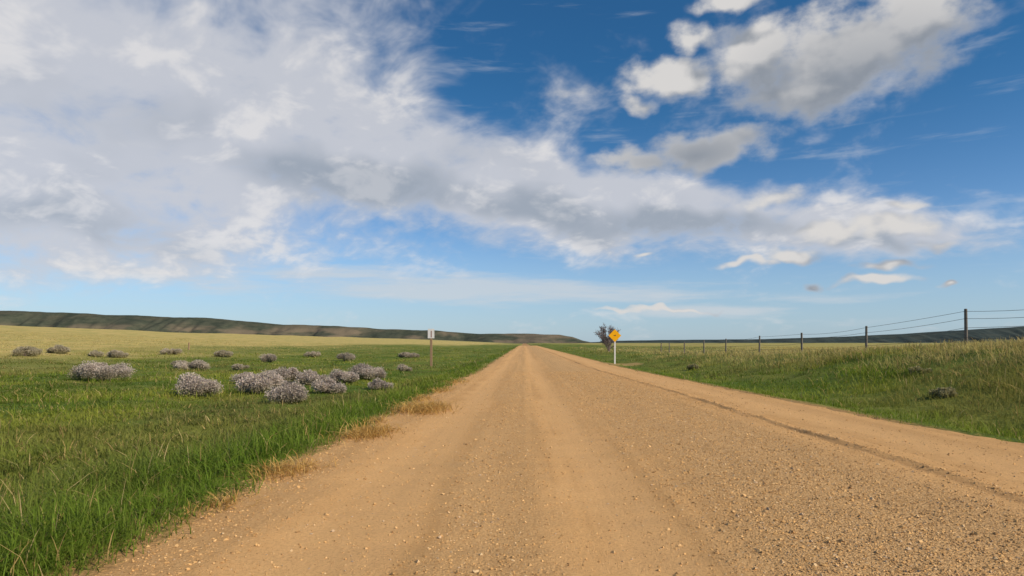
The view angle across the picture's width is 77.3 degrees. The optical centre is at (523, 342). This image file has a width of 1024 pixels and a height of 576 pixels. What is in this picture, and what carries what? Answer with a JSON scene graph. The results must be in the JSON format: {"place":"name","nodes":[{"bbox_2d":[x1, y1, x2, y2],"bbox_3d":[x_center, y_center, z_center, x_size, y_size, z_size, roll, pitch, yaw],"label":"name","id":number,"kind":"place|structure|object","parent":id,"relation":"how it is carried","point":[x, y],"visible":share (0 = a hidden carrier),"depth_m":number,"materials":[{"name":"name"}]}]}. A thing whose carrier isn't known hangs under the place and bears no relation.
{"place":"outdoors","nodes":[
{"label":"outdoors","id":0,"kind":"place"},
{"bbox_2d":[0,311,591,343],"bbox_3d":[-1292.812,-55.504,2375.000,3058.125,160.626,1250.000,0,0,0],"label":"hills","id":1,"kind":"structure","parent":0,"point":[117,322],"depth_m":2046.28,"materials":[{"name":"green plant"}]},
{"bbox_2d":[0,325,1023,575],"bbox_3d":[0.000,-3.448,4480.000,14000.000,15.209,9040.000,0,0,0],"label":"ground","id":2,"kind":"structure","parent":0,"point":[260,341],"depth_m":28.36,"materials":[{"name":"green plant"}]},
{"bbox_2d":[9,345,42,355],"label":"sagebrush","id":3,"kind":"object","parent":2,"relation":"on","point":[27,350],"visible":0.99,"depth_m":48.87,"materials":[{"name":"grey plant"}]},
{"bbox_2d":[46,344,71,353],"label":"sagebrush","id":4,"kind":"object","parent":2,"relation":"on","point":[56,349],"visible":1,"depth_m":55.99,"materials":[{"name":"grey plant"}]},
{"bbox_2d":[87,349,104,356],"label":"sagebrush","id":5,"kind":"object","parent":2,"relation":"on","point":[96,353],"visible":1,"depth_m":52.78,"materials":[{"name":"grey plant"}]},
{"bbox_2d":[65,360,136,380],"bbox_3d":[-17.169,1.160,26.081,2.434,0.932,1.924,0,0,31],"label":"sagebrush","id":6,"kind":"object","parent":2,"relation":"on","point":[99,370],"visible":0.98,"depth_m":25.63,"materials":[{"name":"grey plant"}]},
{"bbox_2d":[105,350,129,357],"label":"sagebrush","id":7,"kind":"object","parent":2,"relation":"on","point":[115,353],"visible":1,"depth_m":52.13,"materials":[{"name":"grey plant"}]},
{"bbox_2d":[159,348,181,354],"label":"sagebrush","id":8,"kind":"object","parent":2,"relation":"on","point":[171,351],"visible":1,"depth_m":61.88,"materials":[{"name":"grey plant"}]},
{"bbox_2d":[170,360,189,365],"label":"sagebrush","id":9,"kind":"object","parent":2,"relation":"on","point":[175,362],"visible":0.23,"depth_m":41.83,"materials":[{"name":"grey plant"}]},
{"bbox_2d":[173,359,210,369],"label":"sagebrush","id":10,"kind":"object","parent":2,"relation":"on","point":[199,363],"visible":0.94,"depth_m":37.19,"materials":[{"name":"grey plant"}]},
{"bbox_2d":[172,372,223,396],"bbox_3d":[-9.192,1.224,18.124,1.260,0.815,1.279,0,0,0],"label":"sagebrush","id":11,"kind":"object","parent":2,"relation":"on","point":[191,384],"visible":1,"depth_m":17.88,"materials":[{"name":"grey plant"}]},
{"bbox_2d":[214,350,232,356],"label":"sagebrush","id":12,"kind":"object","parent":2,"relation":"on","point":[222,353],"visible":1,"depth_m":62.38,"materials":[{"name":"grey plant"}]},
{"bbox_2d":[231,363,249,369],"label":"sagebrush","id":13,"kind":"object","parent":2,"relation":"on","point":[237,366],"visible":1,"depth_m":38.38,"materials":[{"name":"grey plant"}]},
{"bbox_2d":[229,372,253,383],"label":"sagebrush","id":14,"kind":"object","parent":2,"relation":"on","point":[241,375],"visible":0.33,"depth_m":23.91,"materials":[{"name":"grey plant"}]},
{"bbox_2d":[234,369,286,393],"bbox_3d":[-8.152,1.250,19.898,1.533,0.877,1.356,0,0,0],"label":"sagebrush","id":15,"kind":"object","parent":2,"relation":"on","point":[263,382],"visible":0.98,"depth_m":19.62,"materials":[{"name":"grey plant"}]},
{"bbox_2d":[259,353,276,361],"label":"sagebrush","id":16,"kind":"object","parent":2,"relation":"on","point":[270,357],"visible":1,"depth_m":52.48,"materials":[{"name":"grey plant"}]},
{"bbox_2d":[269,366,301,381],"bbox_3d":[-9.670,1.321,25.763,1.735,0.776,1.364,0,0,-20],"label":"sagebrush","id":17,"kind":"object","parent":2,"relation":"on","point":[288,374],"visible":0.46,"depth_m":25.47,"materials":[{"name":"grey plant"}]},
{"bbox_2d":[263,381,308,403],"bbox_3d":[-6.218,1.355,16.748,1.158,0.711,0.847,0,0,-26],"label":"sagebrush","id":18,"kind":"object","parent":2,"relation":"on","point":[287,392],"visible":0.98,"depth_m":16.62,"materials":[{"name":"grey plant"}]},
{"bbox_2d":[303,351,320,356],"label":"sagebrush","id":19,"kind":"object","parent":2,"relation":"on","point":[312,354],"visible":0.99,"depth_m":68.96,"materials":[{"name":"grey plant"}]},
{"bbox_2d":[296,369,328,384],"bbox_3d":[-7.813,1.316,23.550,1.175,0.688,0.998,0,0,17],"label":"sagebrush","id":20,"kind":"object","parent":2,"relation":"on","point":[308,376],"visible":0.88,"depth_m":23.32,"materials":[{"name":"grey plant"}]},
{"bbox_2d":[170,378,473,520],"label":"dry grass","id":21,"kind":"structure","parent":2,"relation":"on","point":[419,407],"depth_m":9.03,"materials":[{"name":"beige plant"}]},
{"bbox_2d":[311,377,346,393],"bbox_3d":[-6.105,1.394,20.207,1.135,0.632,1.073,0,0,0],"label":"sagebrush","id":22,"kind":"object","parent":2,"relation":"on","point":[329,385],"visible":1,"depth_m":19.92,"materials":[{"name":"grey plant"}]},
{"bbox_2d":[328,368,359,383],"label":"sagebrush","id":23,"kind":"object","parent":2,"relation":"on","point":[346,376],"visible":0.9,"depth_m":24.79,"materials":[{"name":"grey plant"}]},
{"bbox_2d":[336,352,356,360],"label":"sagebrush","id":24,"kind":"object","parent":2,"relation":"on","point":[348,356],"visible":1,"depth_m":57.01,"materials":[{"name":"grey plant"}]},
{"bbox_2d":[346,363,387,378],"bbox_3d":[-7.150,1.329,29.150,1.990,0.896,1.487,0,0,0],"label":"sagebrush","id":25,"kind":"object","parent":2,"relation":"on","point":[365,371],"visible":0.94,"depth_m":28.85,"materials":[{"name":"grey plant"}]},
{"bbox_2d":[367,377,392,389],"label":"sagebrush","id":26,"kind":"object","parent":2,"relation":"on","point":[379,384],"visible":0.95,"depth_m":21.80,"materials":[{"name":"grey plant"}]},
{"bbox_2d":[396,363,412,370],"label":"sagebrush","id":27,"kind":"object","parent":2,"relation":"on","point":[401,367],"visible":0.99,"depth_m":36.58,"materials":[{"name":"grey plant"}]},
{"bbox_2d":[398,351,419,357],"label":"sagebrush","id":28,"kind":"object","parent":2,"relation":"on","point":[405,354],"visible":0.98,"depth_m":66.58,"materials":[{"name":"grey plant"}]},
{"bbox_2d":[428,329,433,365],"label":"road sign","id":29,"kind":"object","parent":2,"relation":"on","point":[430,333],"visible":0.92,"depth_m":45.95,"materials":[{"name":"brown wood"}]},
{"bbox_2d":[595,323,620,351],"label":"bare tree","id":30,"kind":"object","parent":2,"relation":"on","point":[606,341],"visible":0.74,"depth_m":95.85,"materials":[{"name":"plant"}]},
{"bbox_2d":[609,330,620,363],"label":"road sign","id":31,"kind":"object","parent":2,"relation":"on","point":[614,335],"visible":0.91,"depth_m":47.95,"materials":[{"name":"yellow metal"}]},
{"bbox_2d":[686,363,698,369],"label":"sagebrush","id":32,"kind":"object","parent":2,"relation":"on","point":[692,365],"visible":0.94,"depth_m":34.73,"materials":[{"name":"green plant"}]},
{"bbox_2d":[549,337,1023,442],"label":"grass","id":33,"kind":"structure","parent":2,"relation":"on","point":[940,351],"depth_m":18.80,"materials":[{"name":"green plant"}]},
{"bbox_2d":[661,309,1023,353],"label":"wire fence","id":34,"kind":"object","parent":2,"relation":"on","point":[966,318],"visible":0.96,"depth_m":29.70,"materials":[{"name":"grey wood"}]},
{"bbox_2d":[908,366,932,373],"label":"sagebrush","id":35,"kind":"object","parent":2,"relation":"on","point":[919,368],"visible":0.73,"depth_m":17.88,"materials":[{"name":"green plant"}]},
{"bbox_2d":[927,386,957,397],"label":"sagebrush","id":36,"kind":"object","parent":2,"relation":"on","point":[941,390],"visible":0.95,"depth_m":13.77,"materials":[{"name":"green plant"}]},
{"bbox_2d":[0,0,1023,341],"label":"sky","id":37,"kind":"structure","parent":0,"point":[644,169],"materials":[{"name":"blue"}]},
{"bbox_2d":[77,346,1023,575],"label":"road","id":38,"kind":"structure","parent":0,"point":[534,360],"depth_m":5.54,"materials":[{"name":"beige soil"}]},
{"bbox_2d":[601,362,643,365],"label":"path","id":39,"kind":"structure","parent":0,"point":[629,364],"depth_m":47.88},
{"bbox_2d":[592,326,1023,342],"bbox_3d":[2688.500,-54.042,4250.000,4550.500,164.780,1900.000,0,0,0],"label":"hills","id":40,"kind":"structure","parent":0,"point":[999,333],"depth_m":3701.18,"materials":[{"name":"green plant"}]}
]}

